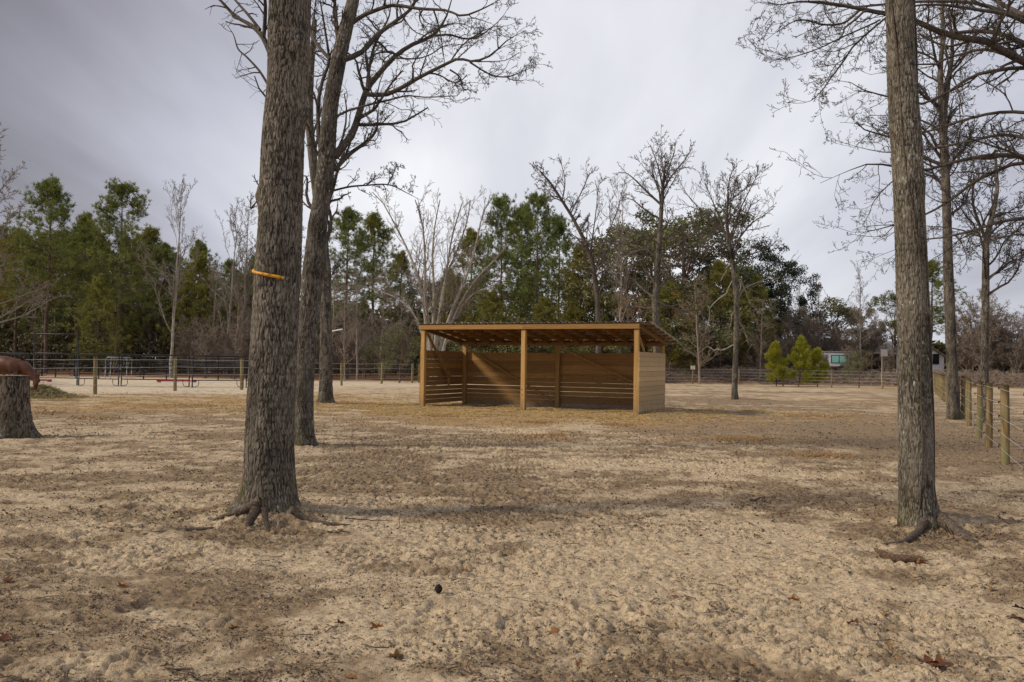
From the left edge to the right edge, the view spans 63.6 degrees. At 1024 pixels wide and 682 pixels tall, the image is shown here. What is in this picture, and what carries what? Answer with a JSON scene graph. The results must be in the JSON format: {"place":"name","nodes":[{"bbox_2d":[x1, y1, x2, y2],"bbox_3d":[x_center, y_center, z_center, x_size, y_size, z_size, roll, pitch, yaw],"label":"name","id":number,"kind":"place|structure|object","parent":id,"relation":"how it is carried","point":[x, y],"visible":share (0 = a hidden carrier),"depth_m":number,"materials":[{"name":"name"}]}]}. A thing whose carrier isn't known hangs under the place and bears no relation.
{"place":"outdoors","nodes":[
{"label":"outdoors","id":0,"kind":"place"},
{"bbox_2d":[0,362,1023,681],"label":"ground","id":1,"kind":"structure","parent":0,"point":[646,554],"depth_m":6.58,"materials":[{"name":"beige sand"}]},
{"bbox_2d":[0,355,40,389],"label":"horse","id":2,"kind":"object","parent":1,"relation":"on","point":[14,366],"visible":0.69,"depth_m":26.83},
{"bbox_2d":[0,375,43,438],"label":"tree stump","id":3,"kind":"object","parent":1,"relation":"on","point":[16,419],"visible":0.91,"depth_m":14.70,"materials":[{"name":"brown plant"}]},
{"bbox_2d":[0,227,58,356],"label":"pine tree","id":4,"kind":"object","parent":1,"relation":"on","point":[8,249],"visible":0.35,"depth_m":83.88,"materials":[{"name":"green plant"}]},
{"bbox_2d":[0,121,72,322],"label":"bare tree","id":5,"kind":"object","parent":1,"relation":"on","point":[37,298],"visible":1,"depth_m":40.47,"materials":[{"name":"brown plant"}]},
{"bbox_2d":[1,251,73,366],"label":"pine tree","id":6,"kind":"object","parent":1,"relation":"on","point":[26,320],"visible":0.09,"depth_m":97.46,"materials":[{"name":"green plant"}]},
{"bbox_2d":[7,230,74,368],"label":"pine tree","id":7,"kind":"object","parent":1,"relation":"on","point":[53,301],"visible":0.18,"depth_m":89.97,"materials":[{"name":"green plant"}]},
{"bbox_2d":[0,172,105,371],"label":"pine tree","id":8,"kind":"object","parent":1,"relation":"on","point":[53,189],"visible":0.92,"depth_m":77.75,"materials":[{"name":"green plant"}]},
{"bbox_2d":[33,333,78,384],"bbox_3d":[-23.502,0.933,42.531,2.358,2.654,0.068,1,-2,2],"label":"pen panel","id":9,"kind":"object","parent":1,"relation":"on","point":[55,368],"visible":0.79,"depth_m":42.51,"materials":[{"name":"metal"}]},
{"bbox_2d":[30,383,109,398],"bbox_3d":[-16.507,1.808,29.311,4.330,0.746,3.292,1,-2,-15],"label":"hay pile","id":10,"kind":"object","parent":1,"relation":"on","point":[43,391],"visible":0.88,"depth_m":28.93,"materials":[{"name":"plant"}]},
{"bbox_2d":[25,292,124,361],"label":"evergreen tree","id":11,"kind":"object","parent":1,"relation":"on","point":[53,323],"visible":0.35,"depth_m":84.36,"materials":[{"name":"plant"}]},
{"bbox_2d":[42,209,122,369],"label":"pine tree","id":12,"kind":"object","parent":1,"relation":"on","point":[85,218],"visible":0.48,"depth_m":89.62,"materials":[{"name":"green plant"}]},
{"bbox_2d":[55,273,131,372],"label":"pine tree","id":13,"kind":"object","parent":1,"relation":"on","point":[98,284],"visible":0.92,"depth_m":71.76,"materials":[{"name":"green plant"}]},
{"bbox_2d":[78,353,119,385],"bbox_3d":[-21.230,1.476,42.417,2.168,1.654,0.068,1,-2,3],"label":"pen panel","id":14,"kind":"object","parent":1,"relation":"on","point":[99,364],"visible":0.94,"depth_m":42.41,"materials":[{"name":"metal"}]},
{"bbox_2d":[44,175,187,372],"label":"pine tree","id":15,"kind":"object","parent":1,"relation":"on","point":[121,191],"visible":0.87,"depth_m":77.60,"materials":[{"name":"green plant"}]},
{"bbox_2d":[89,234,162,366],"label":"pine tree","id":16,"kind":"object","parent":1,"relation":"on","point":[130,264],"visible":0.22,"depth_m":91.83,"materials":[{"name":"green plant"}]},
{"bbox_2d":[98,222,187,368],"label":"pine tree","id":17,"kind":"object","parent":1,"relation":"on","point":[149,233],"visible":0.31,"depth_m":100.50,"materials":[{"name":"green plant"}]},
{"bbox_2d":[120,354,189,386],"bbox_3d":[-18.342,1.516,42.467,3.479,1.654,0.068,1,-2,-3],"label":"pen panel","id":18,"kind":"object","parent":1,"relation":"on","point":[144,365],"visible":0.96,"depth_m":42.44,"materials":[{"name":"metal"}]},
{"bbox_2d":[135,241,186,368],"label":"pine tree","id":19,"kind":"object","parent":1,"relation":"on","point":[165,256],"visible":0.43,"depth_m":99.53,"materials":[{"name":"green plant"}]},
{"bbox_2d":[130,174,206,377],"bbox_3d":[-25.666,-4.942,61.694,4.998,15.730,3.823,1,-2,-14],"label":"bare tree","id":20,"kind":"object","parent":1,"relation":"on","point":[176,277],"visible":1,"depth_m":62.09,"materials":[{"name":"grey plant"}]},
{"bbox_2d":[169,314,207,374],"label":"bare shrub","id":21,"kind":"object","parent":1,"relation":"on","point":[188,346],"visible":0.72,"depth_m":75.06,"materials":[{"name":"brown plant"}]},
{"bbox_2d":[153,252,231,371],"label":"pine tree","id":22,"kind":"object","parent":1,"relation":"on","point":[201,289],"visible":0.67,"depth_m":89.31,"materials":[{"name":"green plant"}]},
{"bbox_2d":[154,274,238,353],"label":"evergreen tree","id":23,"kind":"object","parent":1,"relation":"on","point":[167,315],"visible":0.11,"depth_m":94.38,"materials":[{"name":"plant"}]},
{"bbox_2d":[173,238,227,325],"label":"pine tree","id":24,"kind":"object","parent":1,"relation":"on","point":[204,250],"visible":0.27,"depth_m":95.94,"materials":[{"name":"green plant"}]},
{"bbox_2d":[188,323,222,376],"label":"bare shrub","id":25,"kind":"object","parent":1,"relation":"on","point":[206,349],"visible":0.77,"depth_m":65.83,"materials":[{"name":"brown plant"}]},
{"bbox_2d":[190,283,227,371],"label":"pine tree","id":26,"kind":"object","parent":1,"relation":"on","point":[205,307],"visible":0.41,"depth_m":90.02,"materials":[{"name":"green plant"}]},
{"bbox_2d":[192,262,233,374],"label":"bare tree","id":27,"kind":"object","parent":1,"relation":"on","point":[219,304],"visible":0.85,"depth_m":70.14,"materials":[{"name":"brown plant"}]},
{"bbox_2d":[191,355,243,386],"bbox_3d":[-15.327,1.590,43.066,2.570,1.654,0.068,2,-2,-23],"label":"pen panel","id":28,"kind":"object","parent":1,"relation":"on","point":[218,370],"visible":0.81,"depth_m":42.98,"materials":[{"name":"metal"}]},
{"bbox_2d":[25,356,413,393],"bbox_3d":[-12.825,1.792,40.574,1.419,1.904,34.308,0,-2,21],"label":"wire fence","id":29,"kind":"object","parent":1,"relation":"on","point":[95,367],"visible":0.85,"depth_m":36.48,"materials":[{"name":"metal"}]},
{"bbox_2d":[191,201,252,374],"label":"bare tree","id":30,"kind":"object","parent":1,"relation":"on","point":[230,286],"visible":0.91,"depth_m":74.14,"materials":[{"name":"grey plant"}]},
{"bbox_2d":[208,321,239,376],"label":"bare shrub","id":31,"kind":"object","parent":1,"relation":"on","point":[225,340],"visible":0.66,"depth_m":69.78,"materials":[{"name":"brown plant"}]},
{"bbox_2d":[214,268,252,359],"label":"pine tree","id":32,"kind":"object","parent":1,"relation":"on","point":[242,288],"visible":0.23,"depth_m":89.94,"materials":[{"name":"green plant"}]},
{"bbox_2d":[222,281,249,369],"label":"bare tree","id":33,"kind":"object","parent":1,"relation":"on","point":[237,329],"visible":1,"depth_m":66.06,"materials":[{"name":"brown plant"}]},
{"bbox_2d":[223,313,250,370],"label":"bare shrub","id":34,"kind":"object","parent":1,"relation":"on","point":[243,345],"visible":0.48,"depth_m":72.83,"materials":[{"name":"brown plant"}]},
{"bbox_2d":[0,316,475,376],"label":"undergrowth","id":35,"kind":"object","parent":1,"relation":"on","point":[133,346],"visible":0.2,"depth_m":86.14,"materials":[{"name":"brown plant"}]},
{"bbox_2d":[226,195,256,330],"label":"bare tree","id":36,"kind":"object","parent":1,"relation":"on","point":[245,268],"visible":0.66,"depth_m":82.41,"materials":[{"name":"grey plant"}]},
{"bbox_2d":[143,0,377,534],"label":"oak tree","id":37,"kind":"object","parent":1,"relation":"on","point":[269,482],"visible":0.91,"depth_m":7.66,"materials":[{"name":"brown plant"}]},
{"bbox_2d":[234,0,355,403],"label":"oak tree","id":38,"kind":"object","parent":1,"relation":"on","point":[325,393],"visible":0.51,"depth_m":27.53,"materials":[{"name":"brown plant"}]},
{"bbox_2d":[317,252,354,377],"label":"bare tree","id":39,"kind":"object","parent":1,"relation":"on","point":[334,301],"visible":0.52,"depth_m":70.31,"materials":[{"name":"grey plant"}]},
{"bbox_2d":[332,282,361,380],"bbox_3d":[-12.097,-0.635,60.093,2.745,7.362,2.034,0,-2,24],"label":"bare tree","id":40,"kind":"object","parent":1,"relation":"on","point":[344,357],"visible":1,"depth_m":60.14,"materials":[{"name":"grey plant"}]},
{"bbox_2d":[332,322,364,378],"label":"bare shrub","id":41,"kind":"object","parent":1,"relation":"on","point":[352,348],"visible":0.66,"depth_m":66.61,"materials":[{"name":"brown plant"}]},
{"bbox_2d":[304,205,395,374],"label":"pine tree","id":42,"kind":"object","parent":1,"relation":"on","point":[350,218],"visible":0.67,"depth_m":85.73,"materials":[{"name":"green plant"}]},
{"bbox_2d":[341,253,379,378],"bbox_3d":[-11.939,-1.818,64.422,2.884,9.998,2.788,2,-2,-32],"label":"bare tree","id":43,"kind":"object","parent":1,"relation":"on","point":[356,319],"visible":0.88,"depth_m":64.03,"materials":[{"name":"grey plant"}]},
{"bbox_2d":[345,309,384,377],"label":"bare shrub","id":44,"kind":"object","parent":1,"relation":"on","point":[363,367],"visible":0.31,"depth_m":73.98,"materials":[{"name":"brown plant"}]},
{"bbox_2d":[335,209,408,372],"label":"pine tree","id":45,"kind":"object","parent":1,"relation":"on","point":[375,224],"visible":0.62,"depth_m":91.83,"materials":[{"name":"green plant"}]},
{"bbox_2d":[359,262,399,377],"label":"bare tree","id":46,"kind":"object","parent":1,"relation":"on","point":[382,321],"visible":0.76,"depth_m":69.83,"materials":[{"name":"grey plant"}]},
{"bbox_2d":[358,327,405,379],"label":"evergreen shrub","id":47,"kind":"object","parent":1,"relation":"on","point":[369,350],"visible":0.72,"depth_m":65.80,"materials":[{"name":"green plant"}]},
{"bbox_2d":[370,250,420,319],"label":"pine tree","id":48,"kind":"object","parent":1,"relation":"on","point":[405,260],"visible":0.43,"depth_m":99.84,"materials":[{"name":"green plant"}]},
{"bbox_2d":[373,316,420,382],"bbox_3d":[-7.683,0.647,55.809,3.958,4.691,3.816,1,-2,1],"label":"evergreen shrub","id":49,"kind":"object","parent":1,"relation":"on","point":[394,338],"visible":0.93,"depth_m":55.59,"materials":[{"name":"green plant"}]},
{"bbox_2d":[382,317,421,379],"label":"bare shrub","id":50,"kind":"object","parent":1,"relation":"on","point":[398,351],"visible":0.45,"depth_m":66.84,"materials":[{"name":"brown plant"}]},
{"bbox_2d":[294,0,551,446],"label":"oak tree","id":51,"kind":"object","parent":1,"relation":"on","point":[328,152],"visible":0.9,"depth_m":13.95,"materials":[{"name":"brown plant"}]},
{"bbox_2d":[382,270,469,339],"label":"evergreen tree","id":52,"kind":"object","parent":1,"relation":"on","point":[410,293],"visible":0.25,"depth_m":95.33,"materials":[{"name":"plant"}]},
{"bbox_2d":[351,175,510,385],"bbox_3d":[-5.184,-3.798,50.075,10.264,13.536,6.781,1,-2,0],"label":"multi stem tree","id":53,"kind":"object","parent":1,"relation":"on","point":[426,315],"visible":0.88,"depth_m":49.78,"materials":[{"name":"grey plant"}]},
{"bbox_2d":[415,273,474,365],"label":"pine tree","id":54,"kind":"object","parent":1,"relation":"on","point":[453,285],"visible":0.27,"depth_m":75.79,"materials":[{"name":"green plant"}]},
{"bbox_2d":[445,226,498,346],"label":"pine tree","id":55,"kind":"object","parent":1,"relation":"on","point":[471,234],"visible":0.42,"depth_m":87.69,"materials":[{"name":"green plant"}]},
{"bbox_2d":[463,288,519,376],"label":"pine tree","id":56,"kind":"object","parent":1,"relation":"on","point":[495,303],"visible":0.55,"depth_m":71.65,"materials":[{"name":"green plant"}]},
{"bbox_2d":[462,192,539,376],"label":"pine tree","id":57,"kind":"object","parent":1,"relation":"on","point":[502,206],"visible":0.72,"depth_m":83.81,"materials":[{"name":"green plant"}]},
{"bbox_2d":[0,437,1023,681],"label":"sand clods","id":58,"kind":"object","parent":1,"relation":"on","point":[486,585],"visible":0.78,"depth_m":4.97,"materials":[{"name":"sand"}]},
{"bbox_2d":[0,291,1023,372],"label":"woods","id":59,"kind":"object","parent":1,"relation":"on","point":[938,345],"visible":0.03,"depth_m":102.68,"materials":[{"name":"brown plant"}]},
{"bbox_2d":[0,416,1023,681],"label":"fallen twigs","id":60,"kind":"object","parent":1,"relation":"on","point":[176,668],"depth_m":5.30,"materials":[{"name":"brown wood"}]},
{"bbox_2d":[472,309,553,364],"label":"evergreen tree","id":61,"kind":"object","parent":1,"relation":"on","point":[518,319],"visible":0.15,"depth_m":69.58,"materials":[{"name":"plant"}]},
{"bbox_2d":[30,391,995,432],"bbox_3d":[-0.882,2.164,28.161,30.465,0.169,19.633,1,-2,0],"label":"straw","id":62,"kind":"object","parent":1,"relation":"on","point":[430,408],"visible":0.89,"depth_m":24.70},
{"bbox_2d":[487,202,550,348],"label":"pine tree","id":63,"kind":"object","parent":1,"relation":"on","point":[519,235],"visible":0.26,"depth_m":95.43,"materials":[{"name":"green plant"}]},
{"bbox_2d":[494,188,582,377],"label":"pine tree","id":64,"kind":"object","parent":1,"relation":"on","point":[536,201],"visible":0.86,"depth_m":81.76,"materials":[{"name":"green plant"}]},
{"bbox_2d":[512,294,577,377],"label":"pine tree","id":65,"kind":"object","parent":1,"relation":"on","point":[543,304],"visible":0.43,"depth_m":73.66,"materials":[{"name":"green plant"}]},
{"bbox_2d":[417,321,677,414],"bbox_3d":[1.135,0.980,26.905,7.852,3.039,3.480,0,-2,25],"label":"horse shelter","id":66,"kind":"object","parent":1,"relation":"on","point":[646,372],"visible":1,"depth_m":27.62,"materials":[{"name":"brown wood"}]},
{"bbox_2d":[531,211,582,319],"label":"pine tree","id":67,"kind":"object","parent":1,"relation":"on","point":[560,226],"visible":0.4,"depth_m":89.77,"materials":[{"name":"green plant"}]},
{"bbox_2d":[549,300,607,365],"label":"pine tree","id":68,"kind":"object","parent":1,"relation":"on","point":[568,313],"visible":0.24,"depth_m":77.77,"materials":[{"name":"green plant"}]},
{"bbox_2d":[529,154,628,357],"bbox_3d":[4.763,-5.145,58.587,6.955,16.836,4.551,1,-2,8],"label":"bare tree","id":69,"kind":"object","parent":1,"relation":"on","point":[589,252],"visible":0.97,"depth_m":58.03,"materials":[{"name":"grey plant"}]},
{"bbox_2d":[546,244,615,378],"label":"pine tree","id":70,"kind":"object","parent":1,"relation":"on","point":[573,279],"visible":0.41,"depth_m":79.35,"materials":[{"name":"green plant"}]},
{"bbox_2d":[552,214,697,379],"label":"evergreen tree","id":71,"kind":"object","parent":1,"relation":"on","point":[608,295],"visible":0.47,"depth_m":77.09,"materials":[{"name":"plant"}]},
{"bbox_2d":[605,177,651,370],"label":"bare tree","id":72,"kind":"object","parent":1,"relation":"on","point":[619,282],"visible":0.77,"depth_m":68.31,"materials":[{"name":"grey plant"}]},
{"bbox_2d":[589,222,718,352],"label":"evergreen tree","id":73,"kind":"object","parent":1,"relation":"on","point":[650,271],"visible":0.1,"depth_m":87.19,"materials":[{"name":"plant"}]},
{"bbox_2d":[598,125,724,352],"bbox_3d":[8.325,-4.719,46.124,7.362,15.379,5.051,1,-2,-22],"label":"bare tree","id":74,"kind":"object","parent":1,"relation":"on","point":[657,271],"visible":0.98,"depth_m":46.11,"materials":[{"name":"brown plant"}]},
{"bbox_2d":[644,278,708,376],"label":"pine tree","id":75,"kind":"object","parent":1,"relation":"on","point":[664,293],"visible":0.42,"depth_m":71.76,"materials":[{"name":"green plant"}]},
{"bbox_2d":[613,196,778,370],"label":"evergreen tree","id":76,"kind":"object","parent":1,"relation":"on","point":[748,270],"visible":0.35,"depth_m":79.29,"materials":[{"name":"plant"}]},
{"bbox_2d":[642,285,755,373],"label":"evergreen tree","id":77,"kind":"object","parent":1,"relation":"on","point":[693,324],"visible":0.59,"depth_m":70.47,"materials":[{"name":"plant"}]},
{"bbox_2d":[676,273,722,384],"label":"bare tree","id":78,"kind":"object","parent":1,"relation":"on","point":[699,362],"visible":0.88,"depth_m":66.18,"materials":[{"name":"brown plant"}]},
{"bbox_2d":[656,153,786,399],"bbox_3d":[9.174,-2.862,35.552,5.968,11.046,3.667,1,-2,0],"label":"bare tree","id":79,"kind":"object","parent":1,"relation":"on","point":[731,253],"visible":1,"depth_m":35.86,"materials":[{"name":"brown plant"}]},
{"bbox_2d":[681,257,763,368],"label":"pine tree","id":80,"kind":"object","parent":1,"relation":"on","point":[718,266],"visible":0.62,"depth_m":73.59,"materials":[{"name":"green plant"}]},
{"bbox_2d":[689,234,799,370],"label":"evergreen tree","id":81,"kind":"object","parent":1,"relation":"on","point":[773,258],"visible":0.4,"depth_m":83.55,"materials":[{"name":"green plant"}]},
{"bbox_2d":[723,272,787,367],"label":"pine tree","id":82,"kind":"object","parent":1,"relation":"on","point":[760,290],"visible":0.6,"depth_m":75.66,"materials":[{"name":"green plant"}]},
{"bbox_2d":[740,299,777,381],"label":"bare tree","id":83,"kind":"object","parent":1,"relation":"on","point":[761,343],"visible":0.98,"depth_m":69.88,"materials":[{"name":"brown plant"}]},
{"bbox_2d":[763,340,789,385],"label":"pine tree","id":84,"kind":"object","parent":1,"relation":"on","point":[773,353],"visible":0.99,"depth_m":62.62,"materials":[{"name":"green plant"}]},
{"bbox_2d":[743,253,822,369],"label":"evergreen tree","id":85,"kind":"object","parent":1,"relation":"on","point":[802,301],"visible":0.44,"depth_m":86.81,"materials":[{"name":"green plant"}]},
{"bbox_2d":[772,304,824,366],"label":"bare shrub","id":86,"kind":"object","parent":1,"relation":"on","point":[807,325],"visible":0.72,"depth_m":78.44,"materials":[{"name":"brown plant"}]},
{"bbox_2d":[783,335,815,386],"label":"pine tree","id":87,"kind":"object","parent":1,"relation":"on","point":[800,347],"visible":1,"depth_m":61.74,"materials":[{"name":"green plant"}]},
{"bbox_2d":[804,346,830,386],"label":"pine tree","id":88,"kind":"object","parent":1,"relation":"on","point":[816,357],"visible":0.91,"depth_m":62.57,"materials":[{"name":"green plant"}]},
{"bbox_2d":[787,291,880,367],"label":"evergreen tree","id":89,"kind":"object","parent":1,"relation":"on","point":[836,310],"visible":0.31,"depth_m":90.86,"materials":[{"name":"plant"}]},
{"bbox_2d":[825,325,857,369],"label":"bare shrub","id":90,"kind":"object","parent":1,"relation":"on","point":[843,342],"visible":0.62,"depth_m":78.42,"materials":[{"name":"plant"}]},
{"bbox_2d":[665,364,1023,387],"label":"fence","id":91,"kind":"object","parent":1,"relation":"on","point":[753,370],"visible":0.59,"depth_m":71.18,"materials":[{"name":"brown"}]},
{"bbox_2d":[839,346,878,387],"bbox_3d":[25.682,1.937,61.495,2.990,3.308,3.101,1,-2,-17],"label":"evergreen shrub","id":92,"kind":"object","parent":1,"relation":"on","point":[864,359],"visible":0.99,"depth_m":61.38,"materials":[{"name":"green plant"}]},
{"bbox_2d":[848,261,879,368],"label":"bare tree","id":93,"kind":"object","parent":1,"relation":"on","point":[860,312],"visible":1,"depth_m":78.08,"materials":[{"name":"grey plant"}]},
{"bbox_2d":[843,307,893,364],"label":"bare shrub","id":94,"kind":"object","parent":1,"relation":"on","point":[873,325],"visible":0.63,"depth_m":84.26,"materials":[{"name":"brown plant"}]},
{"bbox_2d":[735,0,1023,280],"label":"oak tree","id":95,"kind":"object","parent":1,"relation":"on","point":[993,45],"visible":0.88,"depth_m":13.08,"materials":[{"name":"brown plant"}]},
{"bbox_2d":[864,287,896,372],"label":"evergreen tree","id":96,"kind":"object","parent":1,"relation":"on","point":[890,324],"visible":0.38,"depth_m":88.02,"materials":[{"name":"plant"}]},
{"bbox_2d":[846,3,1003,419],"bbox_3d":[12.353,-5.341,24.067,4.394,15.425,5.019,0,-2,35],"label":"bare tree","id":97,"kind":"object","parent":1,"relation":"on","point":[953,410],"visible":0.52,"depth_m":23.59,"materials":[{"name":"brown plant"}]},
{"bbox_2d":[882,0,984,548],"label":"oak tree","id":98,"kind":"object","parent":1,"relation":"on","point":[919,508],"visible":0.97,"depth_m":7.52,"materials":[{"name":"brown plant"}]},
{"bbox_2d":[928,257,972,367],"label":"pine tree","id":99,"kind":"object","parent":1,"relation":"on","point":[938,284],"visible":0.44,"depth_m":83.31,"materials":[{"name":"green plant"}]},
{"bbox_2d":[943,302,996,374],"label":"bare shrub","id":100,"kind":"object","parent":1,"relation":"on","point":[959,338],"visible":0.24,"depth_m":80.46,"materials":[{"name":"brown plant"}]},
{"bbox_2d":[926,110,1023,422],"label":"bare tree","id":101,"kind":"object","parent":1,"relation":"on","point":[986,292],"visible":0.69,"depth_m":22.55,"materials":[{"name":"brown plant"}]},
{"bbox_2d":[933,373,1023,466],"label":"wire fence","id":102,"kind":"object","parent":1,"relation":"on","point":[965,386],"visible":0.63,"depth_m":15.64,"materials":[{"name":"wood"}]},
{"bbox_2d":[955,288,1018,369],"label":"bare shrub","id":103,"kind":"object","parent":1,"relation":"on","point":[975,349],"visible":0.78,"depth_m":77.77,"materials":[{"name":"brown plant"}]},
{"bbox_2d":[991,312,1023,374],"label":"bare shrub","id":104,"kind":"object","parent":1,"relation":"on","point":[1016,349],"visible":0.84,"depth_m":77.00,"materials":[{"name":"brown plant"}]},
{"bbox_2d":[0,0,1023,359],"label":"sky","id":105,"kind":"structure","parent":0,"point":[146,93],"materials":[{"name":"grey"}]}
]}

